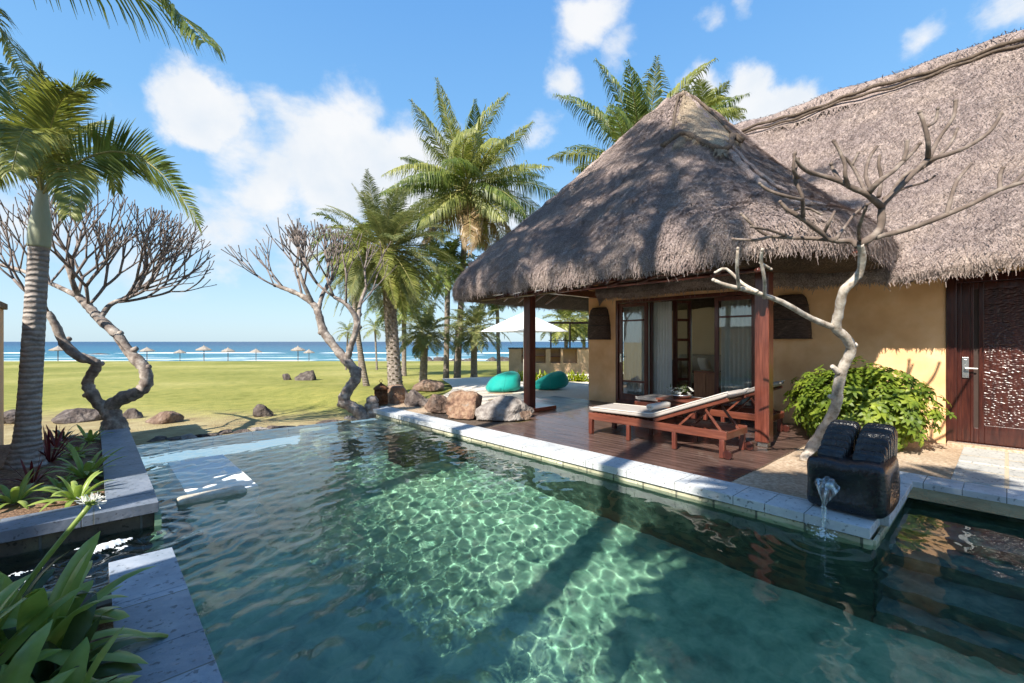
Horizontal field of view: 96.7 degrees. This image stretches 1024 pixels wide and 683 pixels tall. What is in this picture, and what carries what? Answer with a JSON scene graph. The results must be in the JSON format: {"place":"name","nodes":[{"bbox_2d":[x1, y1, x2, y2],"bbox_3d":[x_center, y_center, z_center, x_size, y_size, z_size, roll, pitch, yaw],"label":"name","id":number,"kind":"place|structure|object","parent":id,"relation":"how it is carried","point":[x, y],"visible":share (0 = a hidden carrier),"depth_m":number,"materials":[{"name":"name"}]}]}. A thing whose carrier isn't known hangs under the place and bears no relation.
{"place":"outdoors","nodes":[
{"label":"outdoors","id":0,"kind":"place"},
{"bbox_2d":[89,622,116,681],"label":"garden bed soil","id":1,"kind":"structure","parent":0,"point":[104,626],"depth_m":2.46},
{"bbox_2d":[0,576,65,643],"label":"spider lily","id":2,"kind":"object","parent":1,"relation":"on","point":[6,611],"visible":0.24,"depth_m":1.96,"materials":[{"name":"green plant"}]},
{"bbox_2d":[0,591,79,638],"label":"spider lily","id":3,"kind":"object","parent":1,"relation":"on","point":[10,622],"visible":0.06,"depth_m":2.11,"materials":[{"name":"green plant"}]},
{"bbox_2d":[0,492,106,629],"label":"lily flower","id":4,"kind":"object","parent":3,"relation":"on","point":[53,549],"visible":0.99,"depth_m":2.19,"materials":[{"name":"green plant"}]},
{"bbox_2d":[0,574,97,682],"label":"spider lily","id":5,"kind":"object","parent":1,"relation":"on","point":[12,644],"visible":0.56,"depth_m":1.98,"materials":[{"name":"green plant"}]},
{"bbox_2d":[0,619,119,682],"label":"spider lily","id":6,"kind":"object","parent":1,"relation":"on","point":[20,667],"visible":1,"depth_m":1.73,"materials":[{"name":"green plant"}]},
{"bbox_2d":[22,551,117,619],"bbox_3d":[-2.639,1.382,2.219,0.919,0.506,0.952,0,0,21],"label":"spider lily","id":7,"kind":"object","parent":1,"relation":"on","point":[41,578],"visible":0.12,"depth_m":2.45,"materials":[{"name":"green plant"}]},
{"bbox_2d":[0,625,141,682],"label":"spider lily","id":8,"kind":"object","parent":1,"relation":"on","point":[79,655],"visible":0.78,"depth_m":1.84,"materials":[{"name":"green plant"}]},
{"bbox_2d":[0,594,150,682],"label":"spider lily","id":9,"kind":"object","parent":1,"relation":"on","point":[81,628],"visible":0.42,"depth_m":2.10,"materials":[{"name":"green plant"}]},
{"bbox_2d":[0,531,168,665],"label":"spider lily","id":10,"kind":"object","parent":1,"relation":"on","point":[74,573],"visible":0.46,"depth_m":2.22,"materials":[{"name":"green plant"}]},
{"bbox_2d":[59,580,129,648],"bbox_3d":[-2.384,1.448,2.384,0.566,0.408,0.571,0,0,37],"label":"spider lily","id":11,"kind":"object","parent":1,"relation":"on","point":[111,613],"visible":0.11,"depth_m":2.51,"materials":[{"name":"green plant"}]},
{"bbox_2d":[154,509,161,525],"bbox_3d":[0.671,2.375,2.757,4.480,1.650,15.150,0,0,-43],"label":"pool basin","id":12,"kind":"object","parent":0,"point":[157,518],"visible":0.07,"depth_m":4.08,"materials":[{"name":"tile"}]},
{"bbox_2d":[109,547,223,682],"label":"weir slab","id":13,"kind":"structure","parent":12,"relation":"on","point":[158,598],"depth_m":2.61,"materials":[{"name":"stone"}]},
{"bbox_2d":[171,454,254,504],"bbox_3d":[-3.765,2.342,5.567,0.766,1.517,2.107,0,0,-43],"label":"pool ledge","id":14,"kind":"object","parent":12,"relation":"in","point":[205,495],"visible":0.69,"depth_m":5.45,"materials":[{"name":"stone"}]},
{"bbox_2d":[382,415,887,544],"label":"pool side walls","id":15,"kind":"structure","parent":12,"relation":"on","point":[878,536],"depth_m":4.78,"materials":[{"name":"stone"}]},
{"bbox_2d":[373,406,879,538],"bbox_3d":[-0.028,1.542,7.100,0.430,0.086,9.006,0,0,-43],"label":"pool coping","id":16,"kind":"object","parent":15,"relation":"on","point":[803,510],"visible":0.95,"depth_m":5.01,"materials":[{"name":"stone"}]},
{"bbox_2d":[4,342,623,360],"bbox_3d":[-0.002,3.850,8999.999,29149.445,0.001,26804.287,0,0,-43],"label":"sea","id":17,"kind":"structure","parent":0,"point":[271,351],"depth_m":175.18,"materials":[{"name":"liquid"}]},
{"bbox_2d":[11,352,623,352],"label":"sea foam","id":18,"kind":"object","parent":17,"relation":"on","point":[262,352],"visible":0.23,"depth_m":150.60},
{"bbox_2d":[0,417,1023,682],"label":"pool water","id":19,"kind":"structure","parent":0,"point":[380,549],"depth_m":3.20,"materials":[{"name":"teal liquid"}]},
{"bbox_2d":[9,537,132,575],"bbox_3d":[-3.713,1.612,3.093,1.752,0.038,0.636,0,0,-43],"label":"water foam","id":20,"kind":"object","parent":19,"relation":"on","point":[106,545],"visible":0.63,"depth_m":3.58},
{"bbox_2d":[800,476,838,541],"bbox_3d":[2.650,1.407,3.878,0.332,0.476,0.353,0,0,6],"label":"water spout","id":21,"kind":"object","parent":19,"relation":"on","point":[822,534],"visible":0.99,"depth_m":3.85,"materials":[{"name":"white"}]},
{"bbox_2d":[0,0,1023,341],"label":"sky","id":22,"kind":"structure","parent":0,"point":[309,96],"materials":[{"name":"blue"}]},
{"bbox_2d":[4,361,1023,518],"bbox_3d":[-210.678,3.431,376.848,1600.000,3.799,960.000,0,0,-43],"label":"lawn","id":23,"kind":"structure","parent":0,"point":[205,397],"depth_m":15.80,"materials":[{"name":"green plant"}]},
{"bbox_2d":[0,301,7,444],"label":"garden wall","id":24,"kind":"structure","parent":23,"relation":"on","point":[3,306],"depth_m":7.38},
{"bbox_2d":[4,409,15,423],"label":"lawn rock","id":25,"kind":"object","parent":23,"relation":"on","point":[9,416],"visible":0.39,"depth_m":9.91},
{"bbox_2d":[51,408,101,423],"bbox_3d":[-9.786,1.660,10.347,0.987,0.320,0.702,0,0,-43],"label":"lawn rock","id":26,"kind":"object","parent":23,"relation":"on","point":[74,415],"visible":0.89,"depth_m":10.17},
{"bbox_2d":[0,513,153,557],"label":"planter wall","id":27,"kind":"structure","parent":23,"relation":"on","point":[81,533],"depth_m":3.74,"materials":[{"name":"stone"}]},
{"bbox_2d":[0,434,104,518],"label":"planter soil","id":28,"kind":"structure","parent":27,"relation":"in","point":[12,510],"depth_m":4.90,"materials":[{"name":"soil"}]},
{"bbox_2d":[0,469,53,509],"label":"strap plant","id":29,"kind":"object","parent":28,"relation":"on","point":[14,495],"visible":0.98,"depth_m":4.24,"materials":[{"name":"green plant"}]},
{"bbox_2d":[1,454,64,484],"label":"red plant","id":30,"kind":"object","parent":28,"relation":"on","point":[36,477],"visible":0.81,"depth_m":4.78,"materials":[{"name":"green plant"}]},
{"bbox_2d":[2,426,90,469],"bbox_3d":[-5.744,1.265,5.691,0.837,0.474,0.852,0,0,-43],"label":"red plant","id":31,"kind":"object","parent":28,"relation":"on","point":[47,451],"visible":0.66,"depth_m":5.68,"materials":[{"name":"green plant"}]},
{"bbox_2d":[42,424,76,447],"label":"red plant","id":32,"kind":"object","parent":28,"relation":"on","point":[53,441],"visible":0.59,"depth_m":6.46,"materials":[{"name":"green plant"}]},
{"bbox_2d":[38,471,83,492],"bbox_3d":[-4.621,1.447,4.666,0.324,0.206,0.398,0,0,6],"label":"strap plant","id":33,"kind":"object","parent":28,"relation":"on","point":[56,483],"visible":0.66,"depth_m":4.65,"materials":[{"name":"green plant"}]},
{"bbox_2d":[43,424,82,439],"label":"strap plant","id":34,"kind":"object","parent":28,"relation":"on","point":[64,434],"visible":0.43,"depth_m":6.97,"materials":[{"name":"green plant"}]},
{"bbox_2d":[28,471,113,510],"bbox_3d":[-4.125,1.441,4.276,0.629,0.363,0.560,0,0,-8],"label":"strap plant","id":35,"kind":"object","parent":28,"relation":"on","point":[75,489],"visible":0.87,"depth_m":4.26,"materials":[{"name":"green plant"}]},
{"bbox_2d":[51,441,97,460],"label":"strap plant","id":36,"kind":"object","parent":28,"relation":"on","point":[82,452],"visible":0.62,"depth_m":5.84,"materials":[{"name":"green plant"}]},
{"bbox_2d":[35,442,124,487],"bbox_3d":[-4.711,1.369,5.001,0.749,0.529,0.758,0,0,-9],"label":"strap plant","id":37,"kind":"object","parent":28,"relation":"on","point":[86,470],"visible":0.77,"depth_m":4.99,"materials":[{"name":"green plant"}]},
{"bbox_2d":[64,424,113,445],"bbox_3d":[-6.285,1.413,6.787,0.478,0.374,0.538,0,0,-12],"label":"strap plant","id":38,"kind":"object","parent":28,"relation":"on","point":[89,436],"visible":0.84,"depth_m":6.76,"materials":[{"name":"green plant"}]},
{"bbox_2d":[0,61,204,469],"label":"crownshaft palm","id":39,"kind":"object","parent":28,"relation":"on","point":[38,142],"visible":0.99,"depth_m":5.33,"materials":[{"name":"green plant"}]},
{"bbox_2d":[0,0,226,119],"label":"overhanging palm","id":40,"kind":"object","parent":28,"relation":"on","point":[175,15],"visible":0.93,"depth_m":5.37,"materials":[{"name":"green plant"}]},
{"bbox_2d":[0,492,158,543],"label":"planter kerb","id":41,"kind":"structure","parent":27,"relation":"on","point":[15,528],"depth_m":3.76,"materials":[{"name":"stone"}]},
{"bbox_2d":[100,428,154,499],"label":"planter kerb","id":42,"kind":"structure","parent":27,"relation":"on","point":[128,474],"depth_m":5.12,"materials":[{"name":"stone"}]},
{"bbox_2d":[80,593,111,608],"bbox_3d":[-4.199,1.965,2.055,3.600,0.870,1.610,0,0,-43],"label":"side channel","id":43,"kind":"object","parent":23,"relation":"on","point":[105,603],"visible":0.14,"depth_m":2.67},
{"bbox_2d":[0,182,216,431],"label":"bare tree","id":44,"kind":"object","parent":23,"relation":"on","point":[109,410],"visible":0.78,"depth_m":7.87,"materials":[{"name":"grey plant"}]},
{"bbox_2d":[123,408,143,418],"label":"lawn rock","id":45,"kind":"object","parent":23,"relation":"on","point":[132,413],"visible":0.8,"depth_m":10.62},
{"bbox_2d":[147,435,166,441],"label":"edging stone","id":46,"kind":"object","parent":23,"relation":"on","point":[158,438],"visible":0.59,"depth_m":8.27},
{"bbox_2d":[145,411,183,423],"bbox_3d":[-7.783,1.676,10.167,0.664,0.299,0.544,0,0,13],"label":"lawn rock","id":47,"kind":"object","parent":23,"relation":"on","point":[165,417],"visible":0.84,"depth_m":10.02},
{"bbox_2d":[180,433,197,439],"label":"edging stone","id":48,"kind":"object","parent":23,"relation":"on","point":[188,436],"visible":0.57,"depth_m":8.41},
{"bbox_2d":[253,404,274,416],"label":"lawn rock","id":49,"kind":"object","parent":23,"relation":"on","point":[260,410],"visible":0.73,"depth_m":10.88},
{"bbox_2d":[294,370,315,380],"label":"lawn rock","id":50,"kind":"object","parent":23,"relation":"on","point":[307,376],"visible":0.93,"depth_m":23.18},
{"bbox_2d":[221,214,396,419],"bbox_3d":[-4.496,-0.426,9.999,2.965,4.689,3.044,0,0,-43],"label":"bare tree","id":51,"kind":"object","parent":23,"relation":"on","point":[359,412],"visible":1,"depth_m":10.09,"materials":[{"name":"grey plant"}]},
{"bbox_2d":[335,317,352,369],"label":"young palm","id":52,"kind":"object","parent":23,"relation":"on","point":[347,333],"visible":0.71,"depth_m":34.45,"materials":[{"name":"green plant"}]},
{"bbox_2d":[310,211,383,385],"bbox_3d":[-6.037,-1.490,17.022,3.279,6.606,3.294,0,0,-43],"label":"slender palm","id":53,"kind":"object","parent":23,"relation":"on","point":[365,380],"visible":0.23,"depth_m":16.71,"materials":[{"name":"green plant"}]},
{"bbox_2d":[363,315,384,369],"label":"young palm","id":54,"kind":"object","parent":23,"relation":"on","point":[374,329],"visible":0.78,"depth_m":34.37,"materials":[{"name":"green plant"}]},
{"bbox_2d":[292,168,462,386],"bbox_3d":[-3.797,-1.663,14.170,5.133,6.733,5.269,0,0,-43],"label":"date palm","id":55,"kind":"object","parent":23,"relation":"on","point":[395,284],"visible":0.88,"depth_m":13.44,"materials":[{"name":"green plant"}]},
{"bbox_2d":[363,277,443,375],"bbox_3d":[-6.274,-1.306,27.208,5.582,6.976,5.348,0,0,-43],"label":"young palm","id":56,"kind":"object","parent":23,"relation":"on","point":[424,309],"visible":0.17,"depth_m":27.06,"materials":[{"name":"green plant"}]},
{"bbox_2d":[412,379,444,390],"bbox_3d":[-2.619,1.373,14.485,0.906,0.336,0.869,0,0,9],"label":"boulder","id":57,"kind":"object","parent":23,"relation":"on","point":[429,385],"visible":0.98,"depth_m":14.14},
{"bbox_2d":[397,300,464,381],"bbox_3d":[-3.920,0.051,21.142,3.498,4.090,3.697,0,0,-8],"label":"young palm","id":58,"kind":"object","parent":23,"relation":"on","point":[423,336],"visible":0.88,"depth_m":20.70,"materials":[{"name":"green plant"}]},
{"bbox_2d":[413,230,478,377],"bbox_3d":[-3.385,-1.858,24.052,4.865,8.023,4.836,0,0,-43],"label":"young palm","id":59,"kind":"object","parent":23,"relation":"on","point":[454,272],"visible":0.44,"depth_m":23.60,"materials":[{"name":"green plant"}]},
{"bbox_2d":[379,392,512,414],"bbox_3d":[-1.097,1.715,11.830,4.400,0.370,2.100,0,0,-43],"label":"terrace base","id":60,"kind":"object","parent":23,"relation":"on","point":[420,410],"visible":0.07,"depth_m":10.55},
{"bbox_2d":[373,379,388,404],"bbox_3d":[-3.144,1.205,10.920,0.370,0.590,0.370,0,0,-43],"label":"lantern","id":61,"kind":"object","parent":60,"relation":"on","point":[381,392],"visible":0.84,"depth_m":10.81,"materials":[{"name":"metal"}]},
{"bbox_2d":[388,384,404,403],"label":"boulder","id":62,"kind":"structure","parent":60,"relation":"on","point":[396,393],"depth_m":11.15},
{"bbox_2d":[404,389,427,406],"bbox_3d":[-2.227,1.336,10.827,0.695,0.402,0.361,0,0,-5],"label":"boulder","id":63,"kind":"object","parent":60,"relation":"on","point":[414,398],"visible":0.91,"depth_m":10.72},
{"bbox_2d":[424,394,446,412],"bbox_3d":[-1.590,1.337,10.019,0.533,0.396,0.523,0,0,-43],"label":"boulder","id":64,"kind":"object","parent":60,"relation":"on","point":[435,403],"visible":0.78,"depth_m":9.84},
{"bbox_2d":[378,77,556,377],"bbox_3d":[-2.071,-5.314,23.965,9.703,14.947,10.022,0,0,15],"label":"coconut palm","id":65,"kind":"object","parent":23,"relation":"on","point":[475,211],"visible":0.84,"depth_m":22.34,"materials":[{"name":"green plant"}]},
{"bbox_2d":[428,357,508,360],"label":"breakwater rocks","id":66,"kind":"object","parent":23,"relation":"on","point":[469,359],"visible":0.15,"depth_m":88.24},
{"bbox_2d":[442,301,509,376],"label":"young palm","id":67,"kind":"object","parent":23,"relation":"on","point":[473,336],"visible":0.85,"depth_m":22.71,"materials":[{"name":"green plant"}]},
{"bbox_2d":[426,413,532,427],"bbox_3d":[1.760,1.780,8.716,4.370,0.440,6.430,0,0,-43],"label":"deck base","id":68,"kind":"object","parent":23,"relation":"on","point":[482,423],"depth_m":8.87,"materials":[{"name":"stone"}]},
{"bbox_2d":[445,390,481,418],"bbox_3d":[-1.008,1.267,9.311,0.699,0.535,0.554,0,0,21],"label":"boulder","id":69,"kind":"object","parent":68,"relation":"on","point":[461,404],"visible":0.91,"depth_m":9.16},
{"bbox_2d":[475,395,533,420],"bbox_3d":[-0.170,1.309,9.166,1.230,0.449,0.803,0,0,8],"label":"boulder","id":70,"kind":"object","parent":68,"relation":"on","point":[504,408],"visible":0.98,"depth_m":8.89,"materials":[{"name":"stone"}]},
{"bbox_2d":[520,410,531,419],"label":"boulder","id":71,"kind":"object","parent":68,"relation":"on","point":[527,415],"visible":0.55,"depth_m":8.96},
{"bbox_2d":[487,396,813,481],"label":"wooden deck","id":72,"kind":"structure","parent":68,"relation":"on","point":[565,422],"depth_m":6.84,"materials":[{"name":"wood"}]},
{"bbox_2d":[589,388,753,459],"bbox_3d":[2.274,1.067,6.820,0.760,0.861,2.278,0,0,-43],"label":"sun lounger","id":73,"kind":"object","parent":72,"relation":"on","point":[629,416],"visible":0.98,"depth_m":6.43,"materials":[{"name":"red wood"}]},
{"bbox_2d":[646,401,670,410],"bbox_3d":[2.225,0.973,6.888,0.532,0.094,0.110,0,0,-43],"label":"towel","id":74,"kind":"object","parent":73,"relation":"on","point":[657,405],"visible":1,"depth_m":6.81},
{"bbox_2d":[656,395,707,428],"bbox_3d":[2.893,1.232,7.727,0.520,0.533,0.700,0,0,-43],"label":"side table","id":75,"kind":"object","parent":72,"relation":"on","point":[672,400],"visible":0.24,"depth_m":7.62,"materials":[{"name":"red wood"}]},
{"bbox_2d":[666,383,692,398],"bbox_3d":[2.855,0.837,7.752,0.348,0.254,0.461,0,0,-68],"label":"flower arrangement","id":76,"kind":"object","parent":75,"relation":"on","point":[677,394],"visible":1,"depth_m":7.71,"materials":[{"name":"plant"}]},
{"bbox_2d":[635,380,789,436],"bbox_3d":[3.477,1.067,8.171,0.760,0.861,2.478,0,0,-43],"label":"sun lounger","id":77,"kind":"object","parent":72,"relation":"on","point":[737,413],"visible":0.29,"depth_m":7.62,"materials":[{"name":"red wood"}]},
{"bbox_2d":[474,303,517,373],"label":"young palm","id":78,"kind":"object","parent":23,"relation":"on","point":[493,307],"visible":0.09,"depth_m":28.93,"materials":[{"name":"green plant"}]},
{"bbox_2d":[508,347,588,373],"bbox_3d":[3.225,1.280,29.417,6.950,1.779,1.000,0,0,0],"label":"fence","id":79,"kind":"object","parent":23,"relation":"on","point":[566,360],"visible":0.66,"depth_m":28.97,"materials":[{"name":"paint"}]},
{"bbox_2d":[537,310,588,346],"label":"palm","id":80,"kind":"object","parent":23,"relation":"on","point":[574,328],"visible":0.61,"depth_m":37.57,"materials":[{"name":"green plant"}]},
{"bbox_2d":[548,322,588,346],"bbox_3d":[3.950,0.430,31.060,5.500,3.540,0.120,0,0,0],"label":"pergola","id":81,"kind":"object","parent":23,"relation":"on","point":[569,340],"visible":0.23,"depth_m":31.00,"materials":[{"name":"brown wood"}]},
{"bbox_2d":[558,310,588,346],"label":"palm","id":82,"kind":"object","parent":23,"relation":"on","point":[585,319],"visible":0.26,"depth_m":41.41,"materials":[{"name":"green plant"}]},
{"bbox_2d":[376,414,882,539],"bbox_3d":[2.949,1.843,5.259,2.220,0.515,15.750,0,0,-43],"label":"coping footing","id":83,"kind":"object","parent":23,"relation":"on","point":[871,538],"visible":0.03,"depth_m":3.93,"materials":[{"name":"stone"}]},
{"bbox_2d":[880,478,912,526],"bbox_3d":[3.657,1.541,4.518,1.496,0.088,0.340,0,0,-43],"label":"pool coping","id":84,"kind":"object","parent":83,"relation":"on","point":[906,486],"visible":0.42,"depth_m":4.39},
{"bbox_2d":[807,419,899,518],"bbox_3d":[3.169,1.147,4.218,0.947,0.711,0.615,0,0,-43],"label":"fountain stone","id":85,"kind":"object","parent":84,"relation":"on","point":[857,462],"visible":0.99,"depth_m":4.03,"materials":[{"name":"stone"}]},
{"bbox_2d":[545,55,749,174],"bbox_3d":[4.871,-4.311,17.716,7.127,12.066,6.534,0,0,-10],"label":"roof palm","id":86,"kind":"object","parent":23,"relation":"on","point":[637,103],"visible":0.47,"depth_m":16.45,"materials":[{"name":"green plant"}]},
{"bbox_2d":[687,79,745,122],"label":"roof palm","id":87,"kind":"object","parent":23,"relation":"on","point":[709,98],"visible":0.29,"depth_m":18.40,"materials":[{"name":"green plant"}]},
{"bbox_2d":[450,29,1023,453],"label":"thatched villa","id":88,"kind":"object","parent":23,"relation":"on","point":[645,210],"visible":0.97,"depth_m":7.48,"materials":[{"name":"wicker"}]},
{"bbox_2d":[587,307,610,339],"bbox_3d":[2.134,-0.454,11.404,0.218,0.813,0.695,0,0,-43],"label":"wall lamp","id":89,"kind":"object","parent":88,"relation":"attached to","point":[599,325],"visible":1,"depth_m":11.28,"materials":[{"name":"brown wicker"}]},
{"bbox_2d":[619,302,649,401],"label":"glass door","id":90,"kind":"structure","parent":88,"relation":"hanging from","point":[633,350],"depth_m":11.03,"materials":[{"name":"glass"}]},
{"bbox_2d":[654,301,671,394],"bbox_3d":[3.484,0.260,10.569,0.102,2.360,0.483,0,0,-43],"label":"curtain","id":91,"kind":"object","parent":88,"relation":"hanging from","point":[662,346],"visible":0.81,"depth_m":10.55,"materials":[{"name":"fabric"}]},
{"bbox_2d":[673,301,691,393],"bbox_3d":[3.981,0.225,10.630,0.450,2.350,0.103,0,0,-10],"label":"folding door","id":92,"kind":"structure","parent":88,"relation":"in","point":[675,303],"depth_m":10.61,"materials":[{"name":"red wood"}]},
{"bbox_2d":[672,354,720,393],"bbox_3d":[5.200,0.890,12.634,1.400,1.020,1.760,0,0,-43],"label":"sofa","id":93,"kind":"object","parent":88,"relation":"on","point":[695,365],"visible":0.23,"depth_m":13.01,"materials":[{"name":"red wood"}]},
{"bbox_2d":[697,357,712,369],"bbox_3d":[5.261,0.670,12.377,0.289,0.464,0.500,0,0,-4],"label":"throw pillow","id":94,"kind":"object","parent":93,"relation":"on","point":[704,363],"visible":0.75,"depth_m":12.21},
{"bbox_2d":[714,295,754,407],"bbox_3d":[4.458,0.255,9.099,0.050,2.330,0.800,0,0,-43],"label":"glazed door","id":95,"kind":"structure","parent":88,"relation":"in","point":[743,297],"depth_m":9.15,"materials":[{"name":"red wood"}]},
{"bbox_2d":[721,299,750,404],"bbox_3d":[4.645,0.260,9.232,0.102,2.360,0.803,0,0,-43],"label":"curtain","id":96,"kind":"object","parent":88,"relation":"hanging from","point":[736,353],"visible":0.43,"depth_m":9.29,"materials":[{"name":"fabric"}]},
{"bbox_2d":[773,294,812,338],"bbox_3d":[5.024,-0.454,8.261,0.218,0.813,0.695,0,0,-43],"label":"wall lamp","id":97,"kind":"object","parent":88,"relation":"attached to","point":[788,323],"visible":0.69,"depth_m":8.16,"materials":[{"name":"black metal"}]},
{"bbox_2d":[957,279,1023,447],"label":"entrance door","id":98,"kind":"structure","parent":88,"relation":"in","point":[990,315],"depth_m":6.48,"materials":[{"name":"brown wood"}]},
{"bbox_2d":[732,442,909,498],"bbox_3d":[4.288,1.528,5.974,4.400,0.043,1.010,0,0,-43],"label":"gravel bed","id":99,"kind":"object","parent":23,"relation":"on","point":[786,474],"visible":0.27,"depth_m":5.09,"materials":[{"name":"gravel"}]},
{"bbox_2d":[711,98,1023,461],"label":"bare tree","id":100,"kind":"object","parent":99,"relation":"on","point":[836,396],"visible":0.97,"depth_m":4.45,"materials":[{"name":"grey plant"}]},
{"bbox_2d":[783,356,956,451],"bbox_3d":[5.157,0.897,6.761,1.500,1.364,2.088,0,0,-43],"label":"umbrella bush","id":101,"kind":"object","parent":99,"relation":"on","point":[872,395],"visible":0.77,"depth_m":6.30,"materials":[{"name":"green plant"}]},
{"bbox_2d":[899,471,1023,506],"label":"pool coping","id":102,"kind":"object","parent":23,"relation":"on","point":[992,493],"visible":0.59,"depth_m":4.67,"materials":[{"name":"stone"}]},
{"bbox_2d":[442,372,623,404],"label":"sand terrace","id":103,"kind":"structure","parent":0,"point":[576,390],"depth_m":14.38,"materials":[{"name":"sand"}]},
{"bbox_2d":[485,371,520,391],"bbox_3d":[-0.258,1.215,13.971,1.073,0.611,1.069,0,0,-43],"label":"bean bag","id":104,"kind":"object","parent":103,"relation":"on","point":[508,381],"visible":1,"depth_m":13.60,"materials":[{"name":"teal fabric"}]},
{"bbox_2d":[480,311,567,389],"bbox_3d":[0.384,0.245,14.560,2.000,2.550,2.000,0,0,-43],"label":"parasol","id":105,"kind":"object","parent":103,"relation":"on","point":[515,323],"visible":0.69,"depth_m":14.29,"materials":[{"name":"white fabric"}]},
{"bbox_2d":[536,371,567,389],"bbox_3d":[1.201,1.234,14.562,1.005,0.587,0.992,0,0,-43],"label":"bean bag","id":106,"kind":"object","parent":103,"relation":"on","point":[555,380],"visible":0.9,"depth_m":14.26,"materials":[{"name":"teal fabric"}]},
{"bbox_2d":[569,370,587,381],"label":"hedge plant","id":107,"kind":"object","parent":103,"relation":"on","point":[577,377],"visible":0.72,"depth_m":17.31,"materials":[{"name":"green plant"}]},
{"bbox_2d":[672,360,686,391],"bbox_3d":[4.068,0.950,11.199,0.550,1.000,0.420,0,0,-43],"label":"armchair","id":108,"kind":"object","parent":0,"point":[681,383],"visible":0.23,"depth_m":10.91,"materials":[{"name":"brown wood"}]},
{"bbox_2d":[693,370,720,397],"bbox_3d":[4.368,1.048,9.994,0.480,0.805,0.600,0,0,-43],"label":"cabinet","id":109,"kind":"object","parent":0,"point":[704,383],"visible":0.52,"depth_m":9.86,"materials":[{"name":"red wood"}]},
{"bbox_2d":[897,441,1022,482],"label":"gravel path","id":110,"kind":"structure","parent":0,"point":[934,459],"depth_m":5.92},
{"bbox_2d":[951,447,1023,490],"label":"paving","id":111,"kind":"structure","parent":0,"point":[996,475],"depth_m":5.42,"materials":[{"name":"stone"}]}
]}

